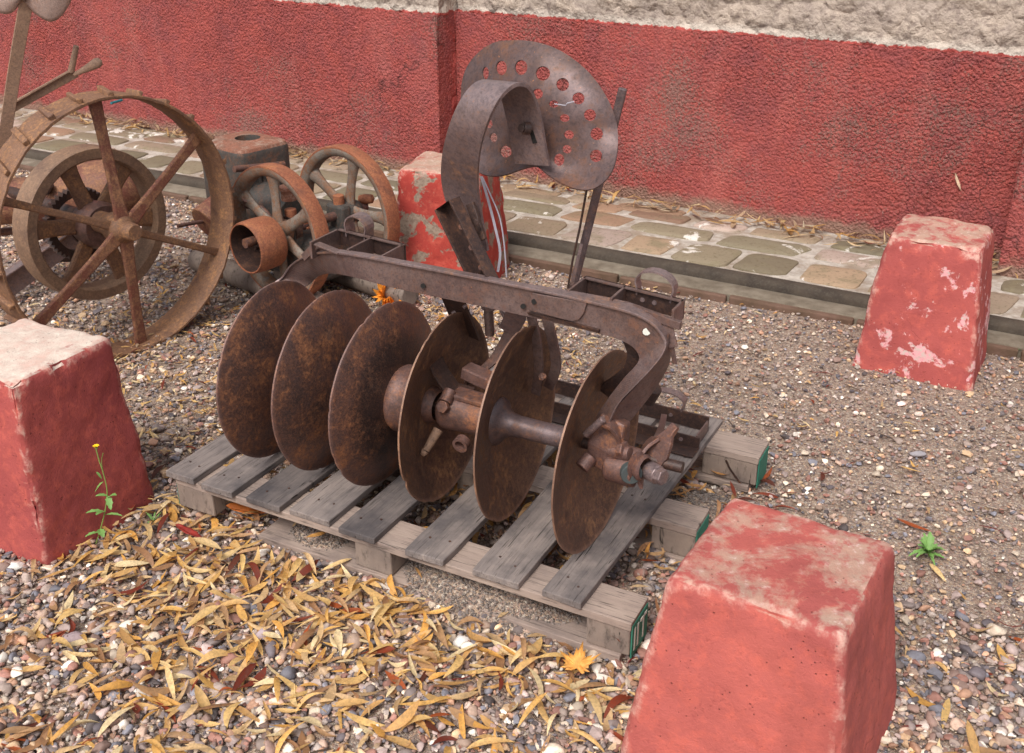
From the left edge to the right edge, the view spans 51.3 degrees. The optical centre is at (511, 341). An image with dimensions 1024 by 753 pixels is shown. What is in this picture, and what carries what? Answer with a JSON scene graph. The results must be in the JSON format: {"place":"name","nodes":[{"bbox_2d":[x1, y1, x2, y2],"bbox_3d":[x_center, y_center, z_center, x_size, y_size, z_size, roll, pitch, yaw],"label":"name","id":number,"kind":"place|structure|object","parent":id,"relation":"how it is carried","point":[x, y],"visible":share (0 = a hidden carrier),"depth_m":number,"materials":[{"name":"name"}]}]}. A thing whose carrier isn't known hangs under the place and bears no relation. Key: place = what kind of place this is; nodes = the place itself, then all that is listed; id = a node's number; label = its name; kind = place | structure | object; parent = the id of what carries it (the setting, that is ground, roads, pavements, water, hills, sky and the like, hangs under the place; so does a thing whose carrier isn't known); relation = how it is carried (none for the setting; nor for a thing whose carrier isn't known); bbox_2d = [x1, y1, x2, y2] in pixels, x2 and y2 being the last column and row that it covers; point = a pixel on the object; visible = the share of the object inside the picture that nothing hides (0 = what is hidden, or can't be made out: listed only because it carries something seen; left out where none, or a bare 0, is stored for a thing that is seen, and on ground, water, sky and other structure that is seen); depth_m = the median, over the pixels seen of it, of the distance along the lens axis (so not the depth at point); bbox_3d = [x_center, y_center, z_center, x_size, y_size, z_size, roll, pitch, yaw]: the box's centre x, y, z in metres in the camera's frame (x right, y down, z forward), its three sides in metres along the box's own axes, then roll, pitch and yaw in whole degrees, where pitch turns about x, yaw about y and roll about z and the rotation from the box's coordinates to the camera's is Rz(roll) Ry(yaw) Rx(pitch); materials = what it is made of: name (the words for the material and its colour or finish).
{"place":"outdoors","nodes":[
{"label":"outdoors","id":0,"kind":"place"},
{"bbox_2d":[0,168,1023,752],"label":"ground","id":1,"kind":"structure","parent":0,"point":[978,481],"depth_m":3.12,"materials":[{"name":"beige gravel"}]},
{"bbox_2d":[7,562,24,570],"bbox_3d":[-1.227,0.556,2.637,0.047,0.023,0.032,-5,25,-10],"label":"pebble","id":2,"kind":"object","parent":1,"relation":"on","point":[17,566],"visible":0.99,"depth_m":2.63,"materials":[{"name":"white stone"}]},
{"bbox_2d":[63,631,85,641],"bbox_3d":[-0.983,0.664,2.397,0.051,0.022,0.034,-2,24,-5],"label":"pebble","id":3,"kind":"object","parent":1,"relation":"on","point":[72,636],"visible":0.81,"depth_m":2.39,"materials":[{"name":"pink stone"}]},
{"bbox_2d":[0,318,153,565],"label":"bollard","id":4,"kind":"object","parent":1,"relation":"on","point":[64,408],"visible":0.86,"depth_m":2.66,"materials":[{"name":"red paint"}]},
{"bbox_2d":[85,444,121,543],"bbox_3d":[-1.033,0.391,2.668,0.101,0.289,0.036,-5,25,-10],"label":"flowering weed","id":5,"kind":"object","parent":1,"relation":"on","point":[109,503],"visible":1,"depth_m":2.68,"materials":[{"name":"green plant"}]},
{"bbox_2d":[0,0,236,357],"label":"farm mower","id":6,"kind":"object","parent":1,"relation":"on","point":[85,210],"visible":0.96,"depth_m":3.75,"materials":[{"name":"brown metal"}]},
{"bbox_2d":[119,620,136,627],"bbox_3d":[-0.878,0.647,2.440,0.040,0.018,0.021,-7,25,-16],"label":"pebble","id":7,"kind":"object","parent":1,"relation":"on","point":[124,624],"visible":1,"depth_m":2.43,"materials":[{"name":"white stone"}]},
{"bbox_2d":[146,512,159,524],"bbox_3d":[-0.949,0.469,2.821,0.044,0.032,0.044,0,24,0],"label":"green weed","id":8,"kind":"object","parent":1,"relation":"on","point":[150,516],"visible":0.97,"depth_m":2.82,"materials":[{"name":"green plant"}]},
{"bbox_2d":[175,524,201,536],"bbox_3d":[-0.835,0.491,2.760,0.110,0.008,0.022,16,29,31],"label":"dry leaf","id":9,"kind":"object","parent":1,"relation":"on","point":[187,530],"visible":1,"depth_m":2.76,"materials":[{"name":"red plant"}]},
{"bbox_2d":[255,626,270,639],"bbox_3d":[-0.560,0.659,2.406,0.031,0.029,0.041,15,28,29],"label":"pebble","id":10,"kind":"object","parent":1,"relation":"on","point":[259,635],"visible":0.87,"depth_m":2.39,"materials":[{"name":"pink stone"}]},
{"bbox_2d":[176,131,418,303],"bbox_3d":[-0.878,-0.473,4.213,0.988,0.577,0.624,19,31,36],"label":"stationary engine","id":11,"kind":"object","parent":1,"relation":"on","point":[282,221],"visible":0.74,"depth_m":4.12,"materials":[{"name":"brown metal"}]},
{"bbox_2d":[373,284,400,304],"bbox_3d":[-0.482,-0.181,4.128,0.122,0.123,0.123,18,-17,-8],"label":"curled leaf","id":12,"kind":"object","parent":1,"relation":"on","point":[380,292],"visible":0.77,"depth_m":4.13,"materials":[{"name":"orange plant"}]},
{"bbox_2d":[397,151,509,277],"bbox_3d":[-0.251,-0.469,4.397,0.416,0.561,0.413,6,25,13],"label":"bollard","id":13,"kind":"object","parent":1,"relation":"on","point":[420,200],"visible":0.48,"depth_m":4.24,"materials":[{"name":"red paint"}]},
{"bbox_2d":[453,635,470,648],"bbox_3d":[-0.113,0.670,2.382,0.041,0.027,0.034,-10,26,-21],"label":"pebble","id":14,"kind":"object","parent":1,"relation":"on","point":[459,640],"visible":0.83,"depth_m":2.37,"materials":[{"name":"white stone"}]},
{"bbox_2d":[166,367,768,660],"bbox_3d":[-0.088,0.355,2.939,1.368,0.137,0.964,12,27,25],"label":"wooden pallet","id":15,"kind":"object","parent":1,"relation":"on","point":[385,541],"visible":0.45,"depth_m":2.63,"materials":[{"name":"grey wood"}]},
{"bbox_2d":[216,40,708,553],"bbox_3d":[-0.089,-0.188,2.656,1.250,1.095,0.890,12,27,25],"label":"disc harrow","id":16,"kind":"object","parent":15,"relation":"on","point":[354,388],"visible":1,"depth_m":2.54,"materials":[{"name":"metal"}]},
{"bbox_2d":[492,644,501,657],"bbox_3d":[-0.031,0.683,2.349,0.025,0.036,0.024,-11,27,-23],"label":"pebble","id":17,"kind":"object","parent":1,"relation":"on","point":[495,649],"visible":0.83,"depth_m":2.34,"materials":[{"name":"pink stone"}]},
{"bbox_2d":[257,482,748,656],"bbox_3d":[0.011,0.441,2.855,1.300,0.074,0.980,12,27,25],"label":"gravel","id":18,"kind":"structure","parent":1,"relation":"on","point":[488,597],"depth_m":2.50,"materials":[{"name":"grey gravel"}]},
{"bbox_2d":[0,0,1023,279],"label":"stucco wall","id":19,"kind":"structure","parent":1,"relation":"on","point":[878,118],"depth_m":5.01,"materials":[{"name":"red paint"}]},
{"bbox_2d":[955,173,960,189],"bbox_3d":[1.862,-0.666,4.454,0.038,0.077,0.008,5,25,10],"label":"dry leaf","id":20,"kind":"object","parent":19,"relation":"attached to","point":[957,180],"visible":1,"depth_m":4.46,"materials":[{"name":"beige plant"}]},
{"bbox_2d":[0,203,1023,752],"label":"leaf litter","id":21,"kind":"object","parent":1,"relation":"on","point":[384,613],"visible":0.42,"depth_m":2.36,"materials":[{"name":"yellow plant"}]},
{"bbox_2d":[226,502,264,513],"bbox_3d":[-0.679,0.440,2.803,0.150,0.016,0.051,0,24,0],"label":"dry leaf","id":22,"kind":"object","parent":21,"relation":"on","point":[234,506],"visible":0.5,"depth_m":2.81,"materials":[{"name":"orange plant"}]},
{"bbox_2d":[559,642,600,673],"bbox_3d":[0.144,0.677,2.291,0.097,0.015,0.080,-1,37,22],"label":"maple leaf","id":23,"kind":"object","parent":21,"relation":"on","point":[579,661],"visible":1,"depth_m":2.29,"materials":[{"name":"orange plant"}]},
{"bbox_2d":[15,292,1023,752],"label":"twig litter","id":24,"kind":"object","parent":1,"relation":"on","point":[627,566],"visible":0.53,"depth_m":2.76,"materials":[{"name":"brown plant"}]},
{"bbox_2d":[17,164,1023,361],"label":"kerb base","id":25,"kind":"object","parent":1,"relation":"on","point":[1001,350],"visible":0.29,"depth_m":4.28,"materials":[{"name":"concrete"}]},
{"bbox_2d":[21,157,1023,357],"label":"kerb ledge","id":26,"kind":"object","parent":1,"relation":"on","point":[993,336],"visible":0.28,"depth_m":4.32,"materials":[{"name":"concrete"}]},
{"bbox_2d":[25,149,1023,335],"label":"kerb","id":27,"kind":"structure","parent":1,"relation":"on","point":[857,299],"depth_m":4.41,"materials":[{"name":"concrete"}]},
{"bbox_2d":[621,498,896,752],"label":"bollard","id":28,"kind":"object","parent":1,"relation":"on","point":[773,631],"visible":0.99,"depth_m":1.93,"materials":[{"name":"red paint"}]},
{"bbox_2d":[876,465,884,471],"bbox_3d":[1.056,0.365,3.062,0.024,0.020,0.020,6,25,13],"label":"pebble","id":29,"kind":"object","parent":1,"relation":"on","point":[880,468],"visible":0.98,"depth_m":3.06,"materials":[{"name":"white stone"}]},
{"bbox_2d":[909,451,925,456],"bbox_3d":[1.194,0.330,3.139,0.048,0.019,0.023,0,24,0],"label":"pebble","id":30,"kind":"object","parent":1,"relation":"on","point":[918,453],"visible":1,"depth_m":3.13,"materials":[{"name":"white stone"}]},
{"bbox_2d":[852,214,994,391],"bbox_3d":[1.435,-0.130,3.672,0.412,0.540,0.406,13,27,26],"label":"bollard","id":31,"kind":"object","parent":1,"relation":"on","point":[927,313],"visible":0.91,"depth_m":3.52,"materials":[{"name":"red paint"}]},
{"bbox_2d":[909,532,945,564],"bbox_3d":[1.047,0.524,2.676,0.070,0.051,0.100,21,32,39],"label":"green weed","id":32,"kind":"object","parent":1,"relation":"on","point":[928,546],"visible":1,"depth_m":2.69,"materials":[{"name":"green plant"}]},
{"bbox_2d":[0,104,1023,320],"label":"pavement","id":33,"kind":"structure","parent":0,"point":[805,260],"depth_m":4.87,"materials":[{"name":"grey stone"}]},
{"bbox_2d":[27,111,1017,278],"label":"straw litter","id":34,"kind":"object","parent":33,"relation":"on","point":[734,221],"visible":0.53,"depth_m":5.11,"materials":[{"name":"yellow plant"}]}
]}

